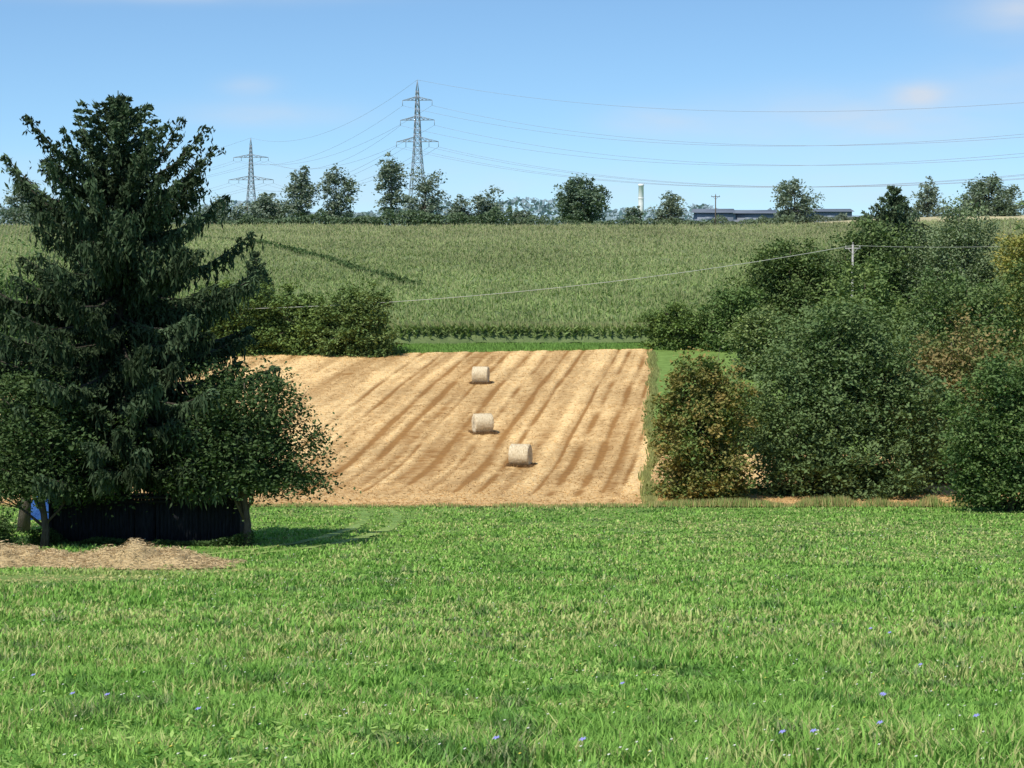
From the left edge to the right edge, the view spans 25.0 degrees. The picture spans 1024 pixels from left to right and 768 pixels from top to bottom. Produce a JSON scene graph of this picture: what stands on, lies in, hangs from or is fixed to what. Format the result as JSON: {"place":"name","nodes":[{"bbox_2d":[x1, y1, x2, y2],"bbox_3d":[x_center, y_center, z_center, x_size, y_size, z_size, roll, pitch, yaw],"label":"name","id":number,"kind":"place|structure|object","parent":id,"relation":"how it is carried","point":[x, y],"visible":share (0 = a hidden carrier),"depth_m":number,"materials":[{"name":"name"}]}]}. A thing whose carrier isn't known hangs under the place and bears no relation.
{"place":"outdoors","nodes":[
{"label":"outdoors","id":0,"kind":"place"},
{"bbox_2d":[2,211,910,225],"bbox_3d":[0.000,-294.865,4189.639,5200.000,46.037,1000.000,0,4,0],"label":"distant hill","id":1,"kind":"structure","parent":0,"point":[505,215],"depth_m":4071.20,"materials":[{"name":"green plant"}]},
{"bbox_2d":[0,342,1021,507],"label":"field verge","id":2,"kind":"structure","parent":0,"point":[649,500],"depth_m":133.84,"materials":[{"name":"green plant"}]},
{"bbox_2d":[711,233,854,344],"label":"field maple tree","id":3,"kind":"object","parent":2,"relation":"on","point":[784,280],"visible":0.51,"depth_m":234.51,"materials":[{"name":"green plant"}]},
{"bbox_2d":[0,348,1022,506],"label":"stubble field","id":4,"kind":"structure","parent":0,"point":[423,466],"depth_m":177.20,"materials":[{"name":"beige plant"}]},
{"bbox_2d":[468,366,492,384],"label":"hay bale","id":5,"kind":"object","parent":4,"relation":"on","point":[481,375],"visible":1,"depth_m":200.29,"materials":[{"name":"plant"}]},
{"bbox_2d":[468,413,497,434],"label":"hay bale","id":6,"kind":"object","parent":4,"relation":"on","point":[483,423],"visible":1,"depth_m":172.52,"materials":[{"name":"plant"}]},
{"bbox_2d":[504,443,535,467],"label":"hay bale","id":7,"kind":"object","parent":4,"relation":"on","point":[519,455],"visible":1,"depth_m":158.12,"materials":[{"name":"plant"}]},
{"bbox_2d":[0,216,1023,344],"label":"corn field","id":8,"kind":"structure","parent":0,"point":[444,261],"depth_m":337.81,"materials":[{"name":"green plant"}]},
{"bbox_2d":[200,235,423,287],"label":"track weeds","id":9,"kind":"object","parent":8,"relation":"on","point":[390,276],"visible":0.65,"depth_m":348.98,"materials":[{"name":"green plant"}]},
{"bbox_2d":[0,342,1023,767],"bbox_3d":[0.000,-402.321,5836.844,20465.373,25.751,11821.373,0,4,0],"label":"ground","id":10,"kind":"structure","parent":0,"point":[664,358],"depth_m":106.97,"materials":[{"name":"green plant"}]},
{"bbox_2d":[0,507,39,546],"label":"elder shrub","id":11,"kind":"object","parent":10,"relation":"on","point":[6,529],"visible":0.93,"depth_m":91.38,"materials":[{"name":"green plant"}]},
{"bbox_2d":[1,178,47,224],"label":"oak tree","id":12,"kind":"object","parent":10,"relation":"on","point":[17,198],"visible":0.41,"depth_m":496.05,"materials":[{"name":"green plant"}]},
{"bbox_2d":[0,235,76,531],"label":"ash tree","id":13,"kind":"object","parent":10,"relation":"on","point":[24,520],"visible":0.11,"depth_m":106.39,"materials":[{"name":"green plant"}]},
{"bbox_2d":[31,501,48,519],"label":"tarpaulin covered stack","id":14,"kind":"object","parent":10,"relation":"on","point":[36,512],"visible":0.07,"depth_m":118.18,"materials":[{"name":"blue plastic"}]},
{"bbox_2d":[0,357,157,547],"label":"plum tree","id":15,"kind":"object","parent":10,"relation":"on","point":[66,449],"visible":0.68,"depth_m":92.23,"materials":[{"name":"green plant"}]},
{"bbox_2d":[0,203,231,225],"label":"hedge row","id":16,"kind":"object","parent":10,"relation":"on","point":[5,214],"visible":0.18,"depth_m":491.88,"materials":[{"name":"green plant"}]},
{"bbox_2d":[0,538,245,570],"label":"dry hay swath","id":17,"kind":"object","parent":10,"relation":"on","point":[137,554],"visible":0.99,"depth_m":80.97,"materials":[{"name":"plant"}]},
{"bbox_2d":[26,527,254,546],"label":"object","id":18,"kind":"object","parent":10,"relation":"on","point":[230,540],"visible":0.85,"depth_m":94.19,"materials":[{"name":"green plant"}]},
{"bbox_2d":[0,90,294,515],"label":"spruce tree","id":19,"kind":"object","parent":10,"relation":"on","point":[121,241],"visible":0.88,"depth_m":93.92,"materials":[{"name":"green plant"}]},
{"bbox_2d":[48,493,251,541],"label":"garden shed","id":20,"kind":"structure","parent":10,"relation":"on","point":[158,520],"depth_m":95.23,"materials":[{"name":"brown wood"}]},
{"bbox_2d":[134,503,154,541],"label":"door","id":21,"kind":"structure","parent":20,"relation":"in","point":[144,521],"depth_m":95.24,"materials":[{"name":"brown wood"}]},
{"bbox_2d":[198,195,230,224],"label":"hawthorn tree","id":22,"kind":"object","parent":10,"relation":"on","point":[206,208],"visible":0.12,"depth_m":497.90,"materials":[{"name":"green plant"}]},
{"bbox_2d":[180,275,292,356],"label":"hazel shrub","id":23,"kind":"object","parent":10,"relation":"on","point":[227,327],"visible":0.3,"depth_m":224.27,"materials":[{"name":"green plant"}]},
{"bbox_2d":[229,138,273,214],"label":"electricity pylon","id":24,"kind":"object","parent":10,"relation":"on","point":[249,176],"visible":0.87,"depth_m":1244.10,"materials":[{"name":"metal"}]},
{"bbox_2d":[228,202,276,224],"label":"hawthorn tree","id":25,"kind":"object","parent":10,"relation":"on","point":[254,209],"visible":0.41,"depth_m":496.66,"materials":[{"name":"green plant"}]},
{"bbox_2d":[146,349,360,545],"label":"plum tree","id":26,"kind":"object","parent":10,"relation":"on","point":[264,477],"visible":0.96,"depth_m":93.38,"materials":[{"name":"green plant"}]},
{"bbox_2d":[239,250,285,349],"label":"spruce tree","id":27,"kind":"object","parent":10,"relation":"on","point":[253,267],"visible":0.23,"depth_m":230.46,"materials":[{"name":"green plant"}]},
{"bbox_2d":[252,192,291,221],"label":"birch tree","id":28,"kind":"object","parent":10,"relation":"on","point":[265,199],"visible":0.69,"depth_m":501.17,"materials":[{"name":"green plant"}]},
{"bbox_2d":[250,277,341,355],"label":"hazel shrub","id":29,"kind":"object","parent":10,"relation":"on","point":[297,344],"visible":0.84,"depth_m":224.80,"materials":[{"name":"green plant"}]},
{"bbox_2d":[277,165,319,221],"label":"alder tree","id":30,"kind":"object","parent":10,"relation":"on","point":[297,190],"visible":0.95,"depth_m":496.88,"materials":[{"name":"green plant"}]},
{"bbox_2d":[205,511,402,555],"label":"wheel track","id":31,"kind":"structure","parent":10,"relation":"on","point":[363,514],"depth_m":103.38,"materials":[{"name":"green plant"}]},
{"bbox_2d":[315,163,364,223],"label":"alder tree","id":32,"kind":"object","parent":10,"relation":"on","point":[336,210],"visible":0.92,"depth_m":499.07,"materials":[{"name":"green plant"}]},
{"bbox_2d":[303,276,408,357],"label":"hazel shrub","id":33,"kind":"object","parent":10,"relation":"on","point":[350,333],"visible":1,"depth_m":223.20,"materials":[{"name":"green plant"}]},
{"bbox_2d":[217,206,512,226],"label":"hedge row","id":34,"kind":"object","parent":10,"relation":"on","point":[463,217],"visible":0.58,"depth_m":486.80,"materials":[{"name":"green plant"}]},
{"bbox_2d":[373,151,414,222],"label":"poplar tree","id":35,"kind":"object","parent":10,"relation":"on","point":[390,174],"visible":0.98,"depth_m":496.98,"materials":[{"name":"green plant"}]},
{"bbox_2d":[396,80,438,209],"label":"electricity pylon","id":36,"kind":"object","parent":10,"relation":"on","point":[415,116],"visible":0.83,"depth_m":795.27,"materials":[{"name":"metal"}]},
{"bbox_2d":[38,80,1023,205],"bbox_3d":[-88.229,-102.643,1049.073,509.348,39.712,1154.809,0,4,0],"label":"power lines","id":37,"kind":"object","parent":36,"relation":"hanging from","point":[646,158],"visible":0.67,"depth_m":670.16,"materials":[{"name":"metal"}]},
{"bbox_2d":[399,167,450,224],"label":"alder tree","id":38,"kind":"object","parent":10,"relation":"on","point":[427,187],"visible":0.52,"depth_m":495.25,"materials":[{"name":"green plant"}]},
{"bbox_2d":[172,212,723,225],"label":"distant tree row","id":39,"kind":"object","parent":10,"relation":"on","point":[361,214],"visible":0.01,"depth_m":891.19,"materials":[{"name":"green plant"}]},
{"bbox_2d":[442,194,478,225],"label":"hawthorn tree","id":40,"kind":"object","parent":10,"relation":"on","point":[456,207],"visible":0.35,"depth_m":494.68,"materials":[{"name":"green plant"}]},
{"bbox_2d":[0,196,951,225],"bbox_3d":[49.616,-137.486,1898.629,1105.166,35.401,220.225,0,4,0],"label":"distant tree row","id":41,"kind":"object","parent":10,"relation":"on","point":[547,208],"visible":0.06,"depth_m":1878.81,"materials":[{"name":"green plant"}]},
{"bbox_2d":[469,185,505,226],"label":"hawthorn tree","id":42,"kind":"object","parent":10,"relation":"on","point":[486,205],"visible":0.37,"depth_m":493.80,"materials":[{"name":"green plant"}]},
{"bbox_2d":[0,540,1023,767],"bbox_3d":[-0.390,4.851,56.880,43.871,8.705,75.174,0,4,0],"label":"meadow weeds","id":43,"kind":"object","parent":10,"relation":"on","point":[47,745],"visible":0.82,"depth_m":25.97,"materials":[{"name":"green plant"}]},
{"bbox_2d":[2,525,1023,767],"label":"meadow flowers","id":44,"kind":"object","parent":10,"relation":"on","point":[781,731],"visible":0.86,"depth_m":28.78,"materials":[{"name":"blue plant"}]},
{"bbox_2d":[510,209,535,224],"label":"hawthorn tree","id":45,"kind":"object","parent":10,"relation":"on","point":[517,214],"visible":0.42,"depth_m":495.52,"materials":[{"name":"green plant"}]},
{"bbox_2d":[551,173,612,224],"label":"linden tree","id":46,"kind":"object","parent":10,"relation":"on","point":[574,203],"visible":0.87,"depth_m":500.39,"materials":[{"name":"green plant"}]},
{"bbox_2d":[623,206,644,223],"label":"hawthorn tree","id":47,"kind":"object","parent":10,"relation":"on","point":[634,210],"visible":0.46,"depth_m":496.98,"materials":[{"name":"green plant"}]},
{"bbox_2d":[511,213,794,226],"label":"hedge row","id":48,"kind":"object","parent":10,"relation":"on","point":[646,222],"visible":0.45,"depth_m":490.26,"materials":[{"name":"green plant"}]},
{"bbox_2d":[644,190,691,224],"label":"willow tree","id":49,"kind":"object","parent":10,"relation":"on","point":[672,209],"visible":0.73,"depth_m":499.58,"materials":[{"name":"green plant"}]},
{"bbox_2d":[630,298,714,349],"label":"hazel shrub","id":50,"kind":"object","parent":10,"relation":"on","point":[663,333],"visible":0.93,"depth_m":230.41,"materials":[{"name":"green plant"}]},
{"bbox_2d":[636,344,778,501],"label":"apple tree","id":51,"kind":"object","parent":10,"relation":"on","point":[700,465],"visible":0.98,"depth_m":136.31,"materials":[{"name":"green plant"}]},
{"bbox_2d":[691,209,735,223],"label":"warehouse","id":52,"kind":"structure","parent":10,"relation":"on","point":[706,214],"depth_m":897.67,"materials":[{"name":"grey metal"}]},
{"bbox_2d":[711,194,719,224],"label":"utility pole","id":53,"kind":"object","parent":10,"relation":"on","point":[715,196],"visible":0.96,"depth_m":476.45,"materials":[{"name":"wood"}]},
{"bbox_2d":[686,218,764,224],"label":"distant tree row","id":54,"kind":"object","parent":10,"relation":"on","point":[702,220],"visible":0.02,"depth_m":851.60,"materials":[{"name":"green plant"}]},
{"bbox_2d":[689,284,776,351],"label":"hazel shrub","id":55,"kind":"object","parent":10,"relation":"on","point":[727,311],"visible":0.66,"depth_m":228.30,"materials":[{"name":"green plant"}]},
{"bbox_2d":[705,376,795,453],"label":"hazel shrub","id":56,"kind":"object","parent":10,"relation":"on","point":[738,436],"visible":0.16,"depth_m":164.64,"materials":[{"name":"green plant"}]},
{"bbox_2d":[733,210,776,225],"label":"warehouse","id":57,"kind":"structure","parent":10,"relation":"on","point":[739,215],"depth_m":912.65,"materials":[{"name":"grey metal"}]},
{"bbox_2d":[717,303,808,379],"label":"hazel shrub","id":58,"kind":"object","parent":10,"relation":"on","point":[754,325],"visible":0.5,"depth_m":204.39,"materials":[{"name":"green plant"}]},
{"bbox_2d":[769,176,825,223],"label":"oak tree","id":59,"kind":"object","parent":10,"relation":"on","point":[803,205],"visible":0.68,"depth_m":509.41,"materials":[{"name":"green plant"}]},
{"bbox_2d":[786,209,854,221],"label":"warehouse","id":60,"kind":"structure","parent":10,"relation":"on","point":[832,213],"depth_m":937.46,"materials":[{"name":"metal"}]},
{"bbox_2d":[727,290,976,501],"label":"walnut tree","id":61,"kind":"object","parent":10,"relation":"on","point":[823,467],"visible":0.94,"depth_m":139.27,"materials":[{"name":"green plant"}]},
{"bbox_2d":[845,243,860,295],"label":"utility pole","id":62,"kind":"object","parent":10,"relation":"on","point":[853,248],"visible":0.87,"depth_m":223.57,"materials":[{"name":"concrete"}]},
{"bbox_2d":[249,245,1001,308],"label":"overhead wire","id":63,"kind":"object","parent":62,"relation":"attached to","point":[605,282],"visible":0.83,"depth_m":223.88,"materials":[{"name":"grey metal"}]},
{"bbox_2d":[795,253,938,380],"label":"field maple tree","id":64,"kind":"object","parent":10,"relation":"on","point":[876,285],"visible":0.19,"depth_m":202.61,"materials":[{"name":"green plant"}]},
{"bbox_2d":[799,213,936,342],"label":"field maple tree","id":65,"kind":"object","parent":10,"relation":"on","point":[860,238],"visible":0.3,"depth_m":232.35,"materials":[{"name":"green plant"}]},
{"bbox_2d":[824,345,933,428],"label":"hazel shrub","id":66,"kind":"object","parent":10,"relation":"on","point":[877,394],"depth_m":175.26,"materials":[{"name":"green plant"}]},
{"bbox_2d":[760,201,1023,223],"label":"hedge row","id":67,"kind":"object","parent":10,"relation":"on","point":[840,216],"visible":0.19,"depth_m":557.27,"materials":[{"name":"green plant"}]},
{"bbox_2d":[848,184,936,317],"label":"spruce tree","id":68,"kind":"object","parent":10,"relation":"on","point":[895,207],"visible":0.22,"depth_m":241.34,"materials":[{"name":"green plant"}]},
{"bbox_2d":[862,300,1023,485],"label":"cherry tree","id":69,"kind":"object","parent":10,"relation":"on","point":[956,372],"visible":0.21,"depth_m":147.42,"materials":[{"name":"green plant"}]},
{"bbox_2d":[889,190,1016,348],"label":"weeping birch tree","id":70,"kind":"object","parent":10,"relation":"on","point":[961,242],"visible":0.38,"depth_m":230.61,"materials":[{"name":"green plant"}]},
{"bbox_2d":[885,265,1023,377],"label":"field maple tree","id":71,"kind":"object","parent":10,"relation":"on","point":[990,313],"visible":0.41,"depth_m":196.97,"materials":[{"name":"green plant"}]},
{"bbox_2d":[927,352,1023,513],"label":"apple tree","id":72,"kind":"object","parent":10,"relation":"on","point":[999,449],"visible":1,"depth_m":126.35,"materials":[{"name":"green plant"}]},
{"bbox_2d":[941,337,1023,434],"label":"hazel shrub","id":73,"kind":"object","parent":10,"relation":"on","point":[992,354],"visible":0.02,"depth_m":172.01,"materials":[{"name":"green plant"}]},
{"bbox_2d":[957,171,1023,216],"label":"oak tree","id":74,"kind":"object","parent":10,"relation":"on","point":[999,206],"visible":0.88,"depth_m":515.89,"materials":[{"name":"green plant"}]},
{"bbox_2d":[982,221,1023,349],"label":"poplar tree","id":75,"kind":"object","parent":10,"relation":"on","point":[1013,242],"visible":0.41,"depth_m":225.26,"materials":[{"name":"green plant"}]},
{"bbox_2d":[985,258,1023,363],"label":"field maple tree","id":76,"kind":"object","parent":10,"relation":"on","point":[1012,277],"visible":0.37,"depth_m":199.38,"materials":[{"name":"green plant"}]},
{"bbox_2d":[1007,335,1023,457],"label":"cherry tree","id":77,"kind":"object","parent":10,"relation":"on","point":[1018,342],"visible":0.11,"depth_m":151.64,"materials":[{"name":"green plant"}]},
{"bbox_2d":[1013,196,1023,232],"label":"field maple tree","id":78,"kind":"object","parent":10,"relation":"on","point":[1018,227],"visible":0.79,"depth_m":238.01,"materials":[{"name":"green plant"}]},
{"bbox_2d":[0,0,1023,215],"label":"sky","id":79,"kind":"structure","parent":0,"point":[269,71],"materials":[{"name":"blue"}]},
{"bbox_2d":[638,184,643,220],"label":"white tower","id":80,"kind":"structure","parent":0,"point":[641,196],"depth_m":995.93,"materials":[{"name":"white concrete"}]},
{"bbox_2d":[813,215,1023,223],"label":"wheat field","id":81,"kind":"structure","parent":0,"point":[940,219],"depth_m":510.22,"materials":[{"name":"plant"}]},
{"bbox_2d":[907,176,947,216],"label":"willow tree","id":82,"kind":"object","parent":81,"relation":"on","point":[929,195],"visible":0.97,"depth_m":527.51,"materials":[{"name":"green plant"}]}
]}

